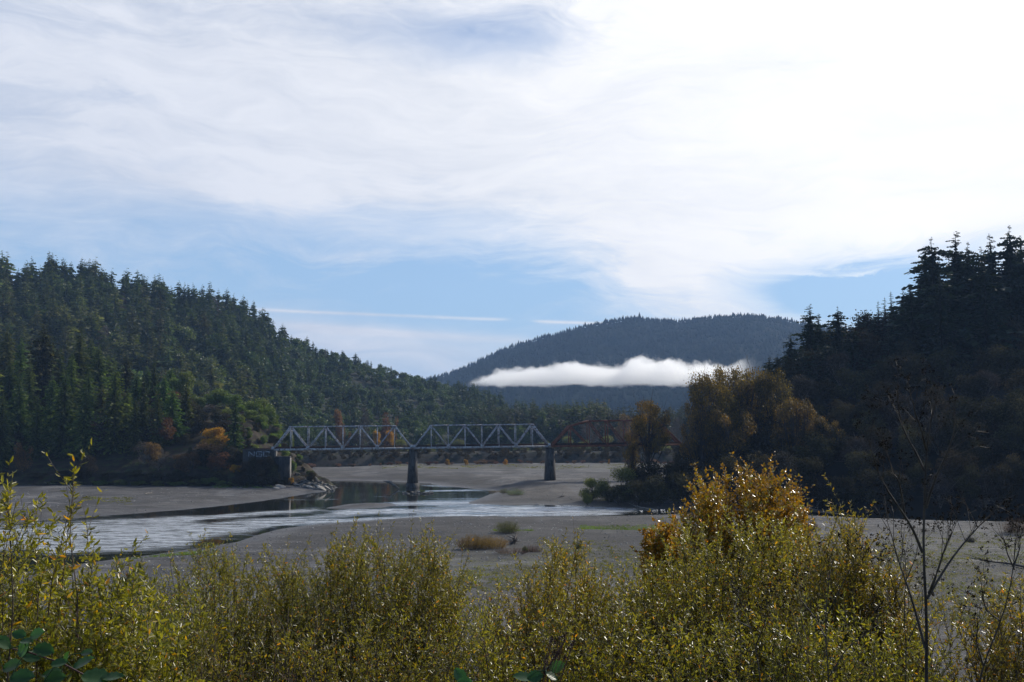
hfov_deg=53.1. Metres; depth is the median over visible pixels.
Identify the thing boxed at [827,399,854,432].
shade tree
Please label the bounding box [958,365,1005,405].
shade tree
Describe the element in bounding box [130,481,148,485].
bush
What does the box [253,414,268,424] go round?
bay tree
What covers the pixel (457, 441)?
tree
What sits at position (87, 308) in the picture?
conifer
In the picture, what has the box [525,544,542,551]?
bush
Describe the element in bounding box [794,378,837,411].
shade tree
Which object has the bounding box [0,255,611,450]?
forest
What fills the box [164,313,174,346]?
conifer
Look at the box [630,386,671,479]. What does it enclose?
cottonwood tree
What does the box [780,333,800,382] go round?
redwood tree
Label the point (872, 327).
conifer
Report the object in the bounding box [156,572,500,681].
willow shrub
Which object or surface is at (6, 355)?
redwood tree
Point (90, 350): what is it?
redwood tree
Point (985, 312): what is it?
conifer
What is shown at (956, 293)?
conifer
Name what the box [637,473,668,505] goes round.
willow bush
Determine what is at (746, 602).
dead stalk
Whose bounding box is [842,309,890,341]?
shade tree
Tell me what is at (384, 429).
tree
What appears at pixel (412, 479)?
bridge pier
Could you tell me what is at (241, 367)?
oak tree
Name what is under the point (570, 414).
conifer
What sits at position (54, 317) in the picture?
conifer
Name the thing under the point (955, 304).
conifer
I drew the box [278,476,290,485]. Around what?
bush
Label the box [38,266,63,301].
conifer
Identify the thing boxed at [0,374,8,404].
redwood tree
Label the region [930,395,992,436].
shade tree
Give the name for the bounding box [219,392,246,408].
bay tree
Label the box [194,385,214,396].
oak tree
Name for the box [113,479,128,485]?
bush
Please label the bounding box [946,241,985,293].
redwood tree
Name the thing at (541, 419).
conifer
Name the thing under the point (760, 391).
cottonwood tree
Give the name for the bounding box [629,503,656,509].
driftwood log
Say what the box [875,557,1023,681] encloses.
willow shrub
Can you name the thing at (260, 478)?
bush
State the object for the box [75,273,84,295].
conifer
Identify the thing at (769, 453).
shade tree
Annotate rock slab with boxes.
[275,484,285,487]
[315,485,325,490]
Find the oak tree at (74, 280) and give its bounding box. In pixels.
[57,276,88,292]
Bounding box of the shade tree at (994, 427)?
[973,415,1008,441]
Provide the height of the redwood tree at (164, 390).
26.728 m
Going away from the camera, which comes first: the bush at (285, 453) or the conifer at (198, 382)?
the bush at (285, 453)
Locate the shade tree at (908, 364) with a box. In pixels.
[882,351,933,395]
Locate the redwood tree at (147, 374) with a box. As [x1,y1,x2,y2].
[141,365,151,393]
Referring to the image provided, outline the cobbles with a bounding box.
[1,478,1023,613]
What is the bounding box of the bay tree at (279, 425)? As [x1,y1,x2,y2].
[270,423,282,436]
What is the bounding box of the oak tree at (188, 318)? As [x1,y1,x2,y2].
[180,316,198,332]
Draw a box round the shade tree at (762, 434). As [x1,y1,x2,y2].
[754,415,790,446]
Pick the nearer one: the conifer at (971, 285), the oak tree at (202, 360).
the conifer at (971, 285)
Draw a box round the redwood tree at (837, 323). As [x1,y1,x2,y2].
[823,306,848,353]
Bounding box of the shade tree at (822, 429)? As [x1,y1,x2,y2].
[796,418,839,452]
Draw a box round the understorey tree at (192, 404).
[160,394,201,419]
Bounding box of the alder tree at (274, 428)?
[264,424,280,433]
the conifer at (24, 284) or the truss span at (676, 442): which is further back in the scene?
the conifer at (24, 284)
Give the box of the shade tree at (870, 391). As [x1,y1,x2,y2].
[859,379,892,404]
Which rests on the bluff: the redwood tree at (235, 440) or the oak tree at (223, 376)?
the redwood tree at (235, 440)
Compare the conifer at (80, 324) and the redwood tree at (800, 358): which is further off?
the conifer at (80, 324)
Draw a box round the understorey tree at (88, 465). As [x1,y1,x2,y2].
[77,454,98,472]
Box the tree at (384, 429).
[380,410,398,451]
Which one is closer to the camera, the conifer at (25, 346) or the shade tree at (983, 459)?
the shade tree at (983, 459)
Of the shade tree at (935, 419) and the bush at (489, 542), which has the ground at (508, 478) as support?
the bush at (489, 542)
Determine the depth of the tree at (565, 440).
864.38 m
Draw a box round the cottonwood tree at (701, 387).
[681,369,737,471]
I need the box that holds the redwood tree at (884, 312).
[879,296,888,330]
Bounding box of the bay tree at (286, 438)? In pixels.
[282,434,294,446]
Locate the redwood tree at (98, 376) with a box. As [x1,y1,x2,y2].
[84,344,113,405]
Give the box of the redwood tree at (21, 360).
[10,338,31,389]
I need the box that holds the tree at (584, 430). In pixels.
[580,412,599,442]
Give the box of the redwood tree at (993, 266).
[972,234,1019,322]
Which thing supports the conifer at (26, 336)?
on the hill at (356, 379)
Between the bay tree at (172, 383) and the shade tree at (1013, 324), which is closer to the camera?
the shade tree at (1013, 324)
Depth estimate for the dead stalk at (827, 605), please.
6.71 m
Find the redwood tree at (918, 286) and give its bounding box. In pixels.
[906,246,939,299]
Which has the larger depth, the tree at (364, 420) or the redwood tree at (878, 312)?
the tree at (364, 420)
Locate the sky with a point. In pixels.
(423, 188)
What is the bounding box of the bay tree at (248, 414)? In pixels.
[243,410,257,418]
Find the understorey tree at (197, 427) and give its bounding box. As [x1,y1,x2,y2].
[188,419,210,435]
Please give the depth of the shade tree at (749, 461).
355.16 m
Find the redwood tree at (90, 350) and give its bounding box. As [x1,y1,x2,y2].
[81,339,100,382]
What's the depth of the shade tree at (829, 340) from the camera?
474.42 m
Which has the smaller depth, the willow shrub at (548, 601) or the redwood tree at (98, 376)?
the willow shrub at (548, 601)
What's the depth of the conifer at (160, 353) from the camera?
864.70 m
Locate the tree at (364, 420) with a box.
[351,407,375,446]
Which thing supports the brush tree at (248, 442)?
on the bluff
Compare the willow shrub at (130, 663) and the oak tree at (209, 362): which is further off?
the oak tree at (209, 362)
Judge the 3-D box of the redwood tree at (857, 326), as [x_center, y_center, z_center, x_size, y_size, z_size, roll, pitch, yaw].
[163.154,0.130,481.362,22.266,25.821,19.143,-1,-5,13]
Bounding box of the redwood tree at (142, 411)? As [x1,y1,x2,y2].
[133,376,151,442]
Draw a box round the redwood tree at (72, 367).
[56,354,85,434]
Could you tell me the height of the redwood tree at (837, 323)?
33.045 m
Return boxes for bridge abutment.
[243,448,290,484]
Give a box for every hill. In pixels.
[14,298,530,452]
[660,355,1023,517]
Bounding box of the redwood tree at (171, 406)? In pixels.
[161,387,190,446]
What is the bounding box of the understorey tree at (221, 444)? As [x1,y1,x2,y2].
[211,438,227,450]
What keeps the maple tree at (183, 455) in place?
on the bluff
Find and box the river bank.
[300,450,675,466]
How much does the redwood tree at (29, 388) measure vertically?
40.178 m
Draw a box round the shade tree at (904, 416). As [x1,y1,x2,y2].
[870,393,914,434]
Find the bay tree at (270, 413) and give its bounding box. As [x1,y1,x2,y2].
[260,402,278,433]
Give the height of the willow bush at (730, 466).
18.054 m
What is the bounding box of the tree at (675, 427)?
[669,416,683,442]
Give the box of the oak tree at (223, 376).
[206,365,230,390]
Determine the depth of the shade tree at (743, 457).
374.24 m
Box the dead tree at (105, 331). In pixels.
[93,324,109,345]
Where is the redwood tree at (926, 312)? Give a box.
[893,302,933,353]
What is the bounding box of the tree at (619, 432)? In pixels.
[614,413,632,449]
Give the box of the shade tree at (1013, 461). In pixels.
[995,451,1023,484]
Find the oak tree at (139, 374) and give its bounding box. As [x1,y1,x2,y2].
[118,366,142,378]
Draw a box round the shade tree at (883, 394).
[859,380,907,421]
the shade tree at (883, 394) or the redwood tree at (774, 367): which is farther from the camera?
the redwood tree at (774, 367)
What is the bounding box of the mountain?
[439,317,826,413]
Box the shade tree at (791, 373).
[778,349,827,384]
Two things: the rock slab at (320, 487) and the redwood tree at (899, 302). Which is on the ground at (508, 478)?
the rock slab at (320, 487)
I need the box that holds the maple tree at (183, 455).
[172,453,205,469]
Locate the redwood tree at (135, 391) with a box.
[124,372,144,411]
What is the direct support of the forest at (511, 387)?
on the mountain
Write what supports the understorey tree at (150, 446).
on the bluff
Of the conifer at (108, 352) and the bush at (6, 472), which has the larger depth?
the conifer at (108, 352)
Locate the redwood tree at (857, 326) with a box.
[850,315,867,356]
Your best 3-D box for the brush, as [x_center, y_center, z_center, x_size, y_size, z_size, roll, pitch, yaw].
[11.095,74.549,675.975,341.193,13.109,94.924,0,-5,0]
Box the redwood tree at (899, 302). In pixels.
[887,290,907,326]
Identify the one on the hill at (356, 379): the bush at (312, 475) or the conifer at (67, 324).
the conifer at (67, 324)
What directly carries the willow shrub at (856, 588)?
on the embankment
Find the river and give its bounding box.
[0,480,1023,574]
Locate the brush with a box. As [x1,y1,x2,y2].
[292,446,693,460]
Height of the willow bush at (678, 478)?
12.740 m
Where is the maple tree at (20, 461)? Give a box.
[12,441,33,474]
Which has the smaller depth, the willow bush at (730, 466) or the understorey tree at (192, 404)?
the willow bush at (730, 466)
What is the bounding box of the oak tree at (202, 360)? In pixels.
[187,351,204,364]
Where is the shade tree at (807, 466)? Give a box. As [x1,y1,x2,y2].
[789,455,824,490]
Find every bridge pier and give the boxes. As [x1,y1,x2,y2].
[406,449,418,487]
[544,447,555,480]
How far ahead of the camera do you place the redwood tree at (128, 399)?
478.84 m
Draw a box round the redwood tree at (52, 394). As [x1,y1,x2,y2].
[32,374,59,451]
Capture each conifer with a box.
[0,250,18,283]
[0,252,21,290]
[0,274,14,301]
[0,277,15,305]
[0,324,6,347]
[9,325,28,359]
[12,321,30,343]
[12,322,36,351]
[13,342,31,371]
[16,263,34,293]
[16,274,39,303]
[27,324,47,360]
[30,307,45,335]
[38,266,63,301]
[39,278,56,309]
[42,252,57,284]
[44,252,54,271]
[45,306,60,342]
[50,303,64,328]
[50,305,81,340]
[51,309,78,349]
[53,331,77,368]
[55,328,73,354]
[64,333,75,351]
[69,289,89,315]
[69,335,86,358]
[72,297,89,323]
[74,298,88,323]
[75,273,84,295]
[75,314,91,346]
[82,325,87,348]
[85,311,101,347]
[86,261,102,286]
[87,303,108,337]
[100,343,119,370]
[107,285,126,316]
[112,332,127,361]
[116,335,130,359]
[119,334,151,370]
[124,283,155,321]
[138,295,152,329]
[149,294,176,322]
[150,337,168,371]
[152,342,174,377]
[153,313,169,342]
[163,338,190,368]
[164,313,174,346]
[169,346,183,368]
[171,345,188,372]
[175,360,203,397]
[187,340,203,369]
[199,381,217,405]
[202,356,230,393]
[203,330,246,369]
[212,337,240,367]
[218,320,227,347]
[218,389,228,407]
[222,371,236,394]
[533,406,540,424]
[534,405,552,440]
[561,399,583,435]
[579,402,589,420]
[584,399,593,435]
[593,403,606,429]
[596,405,609,431]
[599,398,609,432]
[762,357,775,374]
[773,364,786,402]
[866,315,884,345]
[880,309,900,346]
[884,286,944,361]
[884,310,906,350]
[897,277,976,366]
[901,288,930,348]
[930,258,1023,361]
[931,273,977,366]
[951,256,1014,312]
[951,275,969,324]
[973,270,1022,314]
[1002,274,1023,344]
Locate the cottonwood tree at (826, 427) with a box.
[805,416,846,459]
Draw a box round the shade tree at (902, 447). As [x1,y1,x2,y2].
[894,422,933,460]
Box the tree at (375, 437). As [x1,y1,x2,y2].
[373,429,380,444]
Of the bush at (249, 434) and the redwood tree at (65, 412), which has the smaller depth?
the redwood tree at (65, 412)
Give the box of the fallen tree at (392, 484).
[384,481,398,488]
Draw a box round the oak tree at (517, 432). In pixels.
[502,425,528,450]
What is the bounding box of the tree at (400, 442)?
[395,439,408,450]
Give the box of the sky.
[0,0,1023,378]
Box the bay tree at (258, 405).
[242,397,268,415]
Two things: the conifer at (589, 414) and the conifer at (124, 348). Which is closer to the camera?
the conifer at (124, 348)
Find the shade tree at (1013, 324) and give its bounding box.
[991,312,1023,355]
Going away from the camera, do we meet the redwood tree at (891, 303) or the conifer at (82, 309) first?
the redwood tree at (891, 303)
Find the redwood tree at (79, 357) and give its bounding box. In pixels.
[61,328,97,409]
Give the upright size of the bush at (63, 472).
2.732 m
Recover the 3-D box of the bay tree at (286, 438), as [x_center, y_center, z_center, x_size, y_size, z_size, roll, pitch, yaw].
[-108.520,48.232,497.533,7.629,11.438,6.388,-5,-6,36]
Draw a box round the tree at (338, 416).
[334,408,344,452]
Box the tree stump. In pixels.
[508,530,519,543]
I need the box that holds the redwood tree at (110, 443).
[94,362,132,455]
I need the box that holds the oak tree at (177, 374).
[166,367,180,376]
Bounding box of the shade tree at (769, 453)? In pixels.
[754,445,778,471]
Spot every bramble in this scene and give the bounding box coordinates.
[0,627,124,681]
[454,631,574,681]
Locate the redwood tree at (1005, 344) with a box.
[955,281,1012,358]
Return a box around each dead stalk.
[709,552,795,681]
[773,524,894,681]
[853,358,1015,681]
[862,492,944,681]
[947,502,1023,681]
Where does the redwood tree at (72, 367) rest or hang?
on the bluff
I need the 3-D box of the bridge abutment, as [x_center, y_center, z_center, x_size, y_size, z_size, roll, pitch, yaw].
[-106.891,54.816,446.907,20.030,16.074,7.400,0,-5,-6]
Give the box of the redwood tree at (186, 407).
[176,382,197,433]
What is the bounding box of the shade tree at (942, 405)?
[918,396,965,438]
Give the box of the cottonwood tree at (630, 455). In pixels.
[622,427,640,478]
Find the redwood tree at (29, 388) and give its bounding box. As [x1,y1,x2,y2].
[10,364,45,441]
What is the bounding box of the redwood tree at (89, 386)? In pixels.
[75,367,98,415]
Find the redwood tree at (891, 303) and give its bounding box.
[883,292,897,315]
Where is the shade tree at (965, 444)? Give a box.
[935,417,992,458]
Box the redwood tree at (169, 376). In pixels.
[165,369,179,384]
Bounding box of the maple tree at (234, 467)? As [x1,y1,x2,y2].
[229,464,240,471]
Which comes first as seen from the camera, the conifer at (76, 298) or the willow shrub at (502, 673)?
the willow shrub at (502, 673)
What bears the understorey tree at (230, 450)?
on the bluff
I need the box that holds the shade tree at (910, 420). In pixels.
[897,415,927,439]
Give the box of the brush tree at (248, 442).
[243,439,252,447]
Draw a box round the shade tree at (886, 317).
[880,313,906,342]
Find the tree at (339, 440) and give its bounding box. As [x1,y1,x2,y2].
[338,427,349,450]
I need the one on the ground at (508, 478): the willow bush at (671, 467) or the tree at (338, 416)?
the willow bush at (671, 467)
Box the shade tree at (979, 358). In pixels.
[972,344,1003,383]
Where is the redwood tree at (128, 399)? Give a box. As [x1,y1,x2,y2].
[119,386,138,441]
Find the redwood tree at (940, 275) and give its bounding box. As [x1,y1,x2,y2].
[922,270,976,357]
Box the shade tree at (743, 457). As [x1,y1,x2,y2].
[734,451,746,465]
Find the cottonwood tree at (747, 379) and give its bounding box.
[715,353,778,452]
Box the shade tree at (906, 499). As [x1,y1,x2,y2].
[883,475,913,503]
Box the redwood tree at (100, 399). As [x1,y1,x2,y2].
[92,382,108,424]
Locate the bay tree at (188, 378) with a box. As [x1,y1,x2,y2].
[175,367,196,398]
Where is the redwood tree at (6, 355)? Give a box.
[0,325,18,393]
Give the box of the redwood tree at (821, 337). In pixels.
[813,314,836,360]
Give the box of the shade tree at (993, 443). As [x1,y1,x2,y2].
[978,437,1007,463]
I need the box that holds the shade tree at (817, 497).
[804,480,833,507]
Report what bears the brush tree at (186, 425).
on the bluff
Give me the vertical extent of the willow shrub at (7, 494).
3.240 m
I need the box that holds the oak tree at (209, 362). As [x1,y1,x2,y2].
[202,354,221,379]
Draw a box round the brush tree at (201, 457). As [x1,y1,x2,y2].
[196,449,211,464]
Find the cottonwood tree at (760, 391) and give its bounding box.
[749,367,794,453]
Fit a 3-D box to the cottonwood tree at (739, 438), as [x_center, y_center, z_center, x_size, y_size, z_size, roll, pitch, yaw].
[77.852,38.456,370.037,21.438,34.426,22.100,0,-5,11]
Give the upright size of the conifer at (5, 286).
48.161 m
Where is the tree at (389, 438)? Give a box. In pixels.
[385,430,393,444]
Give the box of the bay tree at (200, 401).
[189,395,207,410]
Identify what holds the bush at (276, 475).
on the ground at (508, 478)
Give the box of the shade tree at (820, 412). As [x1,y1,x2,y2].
[810,404,829,428]
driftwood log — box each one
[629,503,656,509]
[963,552,1023,567]
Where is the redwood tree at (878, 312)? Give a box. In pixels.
[876,302,882,324]
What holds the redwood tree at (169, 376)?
on the bluff
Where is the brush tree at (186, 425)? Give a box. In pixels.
[180,423,192,436]
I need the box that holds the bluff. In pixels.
[0,405,335,487]
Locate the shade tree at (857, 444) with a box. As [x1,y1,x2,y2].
[835,432,881,467]
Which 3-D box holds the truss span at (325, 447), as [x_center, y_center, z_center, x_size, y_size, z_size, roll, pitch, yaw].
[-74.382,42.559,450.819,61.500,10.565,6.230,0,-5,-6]
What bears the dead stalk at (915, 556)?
on the embankment
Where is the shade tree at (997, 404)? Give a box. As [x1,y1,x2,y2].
[980,389,1023,433]
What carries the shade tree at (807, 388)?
on the hill at (840, 468)
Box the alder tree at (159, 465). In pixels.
[148,453,169,469]
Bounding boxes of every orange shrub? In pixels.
[629,508,681,648]
[673,451,819,672]
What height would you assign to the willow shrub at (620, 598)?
5.361 m
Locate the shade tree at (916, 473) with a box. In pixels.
[902,460,932,487]
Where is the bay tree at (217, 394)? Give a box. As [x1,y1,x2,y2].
[203,388,229,406]
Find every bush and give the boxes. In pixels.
[0,471,16,477]
[51,470,72,475]
[70,470,91,479]
[92,480,112,485]
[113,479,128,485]
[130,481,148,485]
[151,480,168,485]
[169,481,186,485]
[189,479,200,485]
[196,542,216,548]
[200,477,220,485]
[208,469,228,483]
[216,481,230,485]
[234,460,251,486]
[237,405,247,412]
[247,431,252,438]
[250,469,266,486]
[253,424,261,432]
[260,435,267,443]
[260,476,279,485]
[261,421,268,429]
[267,435,275,441]
[272,472,280,484]
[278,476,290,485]
[280,451,289,455]
[291,460,296,472]
[295,459,303,465]
[305,472,315,480]
[453,533,485,549]
[475,535,507,548]
[478,459,489,463]
[494,519,519,533]
[495,547,527,554]
[506,488,523,495]
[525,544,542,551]
[576,478,598,499]
[582,491,592,504]
[593,478,620,500]
[598,483,631,504]
[609,466,637,498]
[621,479,653,505]
[627,458,661,494]
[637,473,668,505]
[647,460,681,499]
[661,453,703,499]
[665,470,706,504]
[684,469,726,495]
[704,452,745,501]
[735,450,774,484]
[757,468,788,506]
[771,450,800,499]
[965,538,974,542]
[1000,516,1023,533]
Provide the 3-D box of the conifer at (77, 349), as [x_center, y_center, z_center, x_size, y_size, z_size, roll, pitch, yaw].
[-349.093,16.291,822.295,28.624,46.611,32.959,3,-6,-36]
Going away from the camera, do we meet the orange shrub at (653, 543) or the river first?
the orange shrub at (653, 543)
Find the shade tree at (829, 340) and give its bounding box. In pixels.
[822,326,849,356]
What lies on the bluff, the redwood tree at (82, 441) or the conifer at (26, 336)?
the redwood tree at (82, 441)
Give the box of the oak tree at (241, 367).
[222,357,251,380]
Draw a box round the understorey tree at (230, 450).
[216,445,237,465]
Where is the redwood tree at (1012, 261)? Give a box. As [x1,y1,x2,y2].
[983,225,1023,334]
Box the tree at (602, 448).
[601,436,612,450]
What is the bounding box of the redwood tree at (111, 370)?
[103,358,114,393]
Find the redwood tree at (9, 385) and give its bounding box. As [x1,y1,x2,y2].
[0,359,23,415]
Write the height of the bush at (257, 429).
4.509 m
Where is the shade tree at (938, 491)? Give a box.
[921,469,958,508]
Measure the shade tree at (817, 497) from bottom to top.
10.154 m
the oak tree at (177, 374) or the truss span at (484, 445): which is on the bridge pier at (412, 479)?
the truss span at (484, 445)
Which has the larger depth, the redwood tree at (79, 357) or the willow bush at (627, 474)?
the redwood tree at (79, 357)
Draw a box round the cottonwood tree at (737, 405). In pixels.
[696,362,757,458]
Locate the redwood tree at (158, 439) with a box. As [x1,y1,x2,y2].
[145,394,166,449]
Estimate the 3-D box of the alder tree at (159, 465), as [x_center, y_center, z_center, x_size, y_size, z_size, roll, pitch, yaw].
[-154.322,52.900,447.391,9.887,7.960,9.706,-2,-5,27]
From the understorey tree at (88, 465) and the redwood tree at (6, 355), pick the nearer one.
the understorey tree at (88, 465)
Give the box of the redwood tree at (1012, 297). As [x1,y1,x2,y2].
[993,275,1023,354]
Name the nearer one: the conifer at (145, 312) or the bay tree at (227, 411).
the bay tree at (227, 411)
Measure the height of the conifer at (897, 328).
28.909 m
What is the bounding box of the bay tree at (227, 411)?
[220,408,233,415]
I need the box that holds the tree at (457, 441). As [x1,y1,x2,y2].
[453,439,463,450]
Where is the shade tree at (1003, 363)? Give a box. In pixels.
[977,344,1023,387]
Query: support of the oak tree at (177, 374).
on the hill at (356, 379)
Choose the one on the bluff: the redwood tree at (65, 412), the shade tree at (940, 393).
the redwood tree at (65, 412)
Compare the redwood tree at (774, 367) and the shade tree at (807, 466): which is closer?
the shade tree at (807, 466)
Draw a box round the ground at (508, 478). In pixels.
[0,450,1023,681]
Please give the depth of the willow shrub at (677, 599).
11.53 m
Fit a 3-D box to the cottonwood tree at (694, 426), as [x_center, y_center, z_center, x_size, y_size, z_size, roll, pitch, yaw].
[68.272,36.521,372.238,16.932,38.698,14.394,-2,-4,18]
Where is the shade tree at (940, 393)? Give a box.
[917,382,963,413]
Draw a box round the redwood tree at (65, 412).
[43,370,78,458]
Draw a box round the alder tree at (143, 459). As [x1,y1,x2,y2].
[132,441,159,463]
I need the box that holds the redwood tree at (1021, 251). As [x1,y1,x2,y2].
[1013,236,1023,268]
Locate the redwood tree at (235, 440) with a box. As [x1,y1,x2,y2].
[223,398,246,460]
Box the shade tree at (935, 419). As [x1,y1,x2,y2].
[920,407,955,455]
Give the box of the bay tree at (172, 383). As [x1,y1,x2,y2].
[167,377,182,393]
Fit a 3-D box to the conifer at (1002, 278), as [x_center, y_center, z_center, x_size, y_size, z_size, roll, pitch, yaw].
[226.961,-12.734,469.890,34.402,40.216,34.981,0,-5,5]
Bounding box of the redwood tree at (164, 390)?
[148,375,170,416]
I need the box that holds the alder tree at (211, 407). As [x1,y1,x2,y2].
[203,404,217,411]
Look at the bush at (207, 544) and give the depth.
224.74 m
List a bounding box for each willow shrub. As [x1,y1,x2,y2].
[0,456,46,681]
[0,490,210,681]
[25,438,108,680]
[85,551,234,681]
[123,528,317,681]
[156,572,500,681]
[251,510,502,681]
[413,570,692,681]
[460,517,623,681]
[570,556,636,640]
[574,492,874,681]
[627,571,976,681]
[764,472,953,681]
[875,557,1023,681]
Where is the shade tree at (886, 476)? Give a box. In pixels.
[855,468,914,507]
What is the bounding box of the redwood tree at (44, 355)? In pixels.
[18,323,63,420]
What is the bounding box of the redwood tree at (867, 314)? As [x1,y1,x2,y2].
[859,309,883,333]
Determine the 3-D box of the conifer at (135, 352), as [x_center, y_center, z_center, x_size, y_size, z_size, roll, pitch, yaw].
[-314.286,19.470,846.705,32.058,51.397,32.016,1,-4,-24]
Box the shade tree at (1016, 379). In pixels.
[1001,367,1023,412]
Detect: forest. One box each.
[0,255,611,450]
[423,312,848,414]
[466,401,711,450]
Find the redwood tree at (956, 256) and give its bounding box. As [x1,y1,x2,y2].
[923,231,991,319]
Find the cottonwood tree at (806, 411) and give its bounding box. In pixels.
[769,391,818,453]
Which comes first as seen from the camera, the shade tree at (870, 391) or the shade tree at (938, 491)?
the shade tree at (938, 491)
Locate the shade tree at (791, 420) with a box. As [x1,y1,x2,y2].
[778,402,805,438]
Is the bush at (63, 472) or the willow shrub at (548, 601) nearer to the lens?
the willow shrub at (548, 601)
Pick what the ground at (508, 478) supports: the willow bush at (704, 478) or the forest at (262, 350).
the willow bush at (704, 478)
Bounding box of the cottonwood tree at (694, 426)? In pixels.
[678,391,722,473]
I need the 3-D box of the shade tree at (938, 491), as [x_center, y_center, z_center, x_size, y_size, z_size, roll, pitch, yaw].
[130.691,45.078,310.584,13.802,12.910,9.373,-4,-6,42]
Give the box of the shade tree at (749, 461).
[739,456,760,468]
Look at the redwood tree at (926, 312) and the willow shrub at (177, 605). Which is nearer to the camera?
the willow shrub at (177, 605)
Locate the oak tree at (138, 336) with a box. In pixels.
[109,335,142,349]
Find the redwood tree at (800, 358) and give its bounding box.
[780,349,822,403]
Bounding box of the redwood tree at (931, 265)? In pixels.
[899,239,971,318]
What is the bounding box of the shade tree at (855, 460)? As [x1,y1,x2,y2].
[843,449,877,482]
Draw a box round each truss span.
[271,425,412,450]
[413,424,550,448]
[550,420,681,446]
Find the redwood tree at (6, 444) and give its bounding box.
[0,394,20,470]
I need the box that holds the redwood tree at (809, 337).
[791,304,827,371]
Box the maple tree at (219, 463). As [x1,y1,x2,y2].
[207,452,233,470]
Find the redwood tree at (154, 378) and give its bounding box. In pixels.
[146,360,159,411]
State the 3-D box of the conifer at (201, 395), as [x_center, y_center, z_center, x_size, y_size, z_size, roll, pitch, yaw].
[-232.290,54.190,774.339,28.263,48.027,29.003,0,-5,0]
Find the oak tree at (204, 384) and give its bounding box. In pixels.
[194,377,212,394]
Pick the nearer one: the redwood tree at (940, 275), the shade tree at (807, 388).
the shade tree at (807, 388)
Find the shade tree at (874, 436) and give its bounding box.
[862,424,895,459]
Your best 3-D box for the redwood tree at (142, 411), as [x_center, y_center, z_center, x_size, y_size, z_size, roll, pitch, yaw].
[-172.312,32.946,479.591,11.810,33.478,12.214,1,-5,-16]
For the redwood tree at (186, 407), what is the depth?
488.30 m
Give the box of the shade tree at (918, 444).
[901,430,932,466]
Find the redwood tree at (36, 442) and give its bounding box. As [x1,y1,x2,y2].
[23,395,52,459]
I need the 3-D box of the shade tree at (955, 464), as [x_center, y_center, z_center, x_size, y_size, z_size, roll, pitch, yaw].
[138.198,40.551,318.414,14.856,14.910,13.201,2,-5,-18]
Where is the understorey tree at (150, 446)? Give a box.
[144,441,160,466]
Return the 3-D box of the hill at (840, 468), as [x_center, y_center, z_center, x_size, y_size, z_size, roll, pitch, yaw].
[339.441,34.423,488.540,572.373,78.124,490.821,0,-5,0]
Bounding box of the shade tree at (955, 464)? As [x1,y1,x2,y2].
[933,449,981,490]
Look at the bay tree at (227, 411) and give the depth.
516.91 m
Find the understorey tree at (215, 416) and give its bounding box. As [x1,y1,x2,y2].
[208,407,221,423]
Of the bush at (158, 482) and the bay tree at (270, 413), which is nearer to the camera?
the bush at (158, 482)
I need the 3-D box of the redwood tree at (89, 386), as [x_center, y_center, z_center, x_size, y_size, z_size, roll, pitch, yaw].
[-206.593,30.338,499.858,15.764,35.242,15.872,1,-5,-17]
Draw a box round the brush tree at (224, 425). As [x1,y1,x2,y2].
[215,419,231,434]
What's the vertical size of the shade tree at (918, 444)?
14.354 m
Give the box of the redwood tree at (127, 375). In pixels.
[117,354,137,394]
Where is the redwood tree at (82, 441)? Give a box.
[61,389,101,459]
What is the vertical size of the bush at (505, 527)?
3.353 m
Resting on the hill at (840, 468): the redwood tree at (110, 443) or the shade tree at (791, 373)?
the shade tree at (791, 373)
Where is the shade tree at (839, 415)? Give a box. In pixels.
[824,402,857,440]
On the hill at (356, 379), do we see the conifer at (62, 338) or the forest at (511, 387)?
the conifer at (62, 338)
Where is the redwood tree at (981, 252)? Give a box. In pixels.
[975,247,987,272]
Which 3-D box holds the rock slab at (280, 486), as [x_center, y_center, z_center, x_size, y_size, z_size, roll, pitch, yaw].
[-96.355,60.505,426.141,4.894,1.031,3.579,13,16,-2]
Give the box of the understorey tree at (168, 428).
[149,417,176,445]
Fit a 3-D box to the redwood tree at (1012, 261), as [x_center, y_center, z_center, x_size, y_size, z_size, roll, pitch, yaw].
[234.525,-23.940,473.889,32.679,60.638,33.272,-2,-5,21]
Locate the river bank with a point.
(321, 460)
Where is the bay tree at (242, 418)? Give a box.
[231,414,245,423]
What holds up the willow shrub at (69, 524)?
on the embankment
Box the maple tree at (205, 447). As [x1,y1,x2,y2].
[194,443,222,466]
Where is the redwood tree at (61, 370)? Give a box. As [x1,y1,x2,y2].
[49,345,67,387]
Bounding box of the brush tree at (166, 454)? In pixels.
[158,449,168,459]
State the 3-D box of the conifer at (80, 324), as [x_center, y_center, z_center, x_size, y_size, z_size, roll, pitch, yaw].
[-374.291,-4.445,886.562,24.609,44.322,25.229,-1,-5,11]
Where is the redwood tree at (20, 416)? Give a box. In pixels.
[5,380,40,449]
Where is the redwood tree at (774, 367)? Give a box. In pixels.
[761,354,789,406]
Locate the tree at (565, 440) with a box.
[559,436,573,449]
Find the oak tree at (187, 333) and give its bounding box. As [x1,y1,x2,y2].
[165,322,198,350]
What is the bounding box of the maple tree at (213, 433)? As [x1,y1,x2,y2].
[199,427,229,448]
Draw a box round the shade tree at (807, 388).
[777,374,824,408]
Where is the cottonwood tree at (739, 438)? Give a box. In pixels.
[702,402,757,468]
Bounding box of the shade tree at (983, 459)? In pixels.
[954,437,992,469]

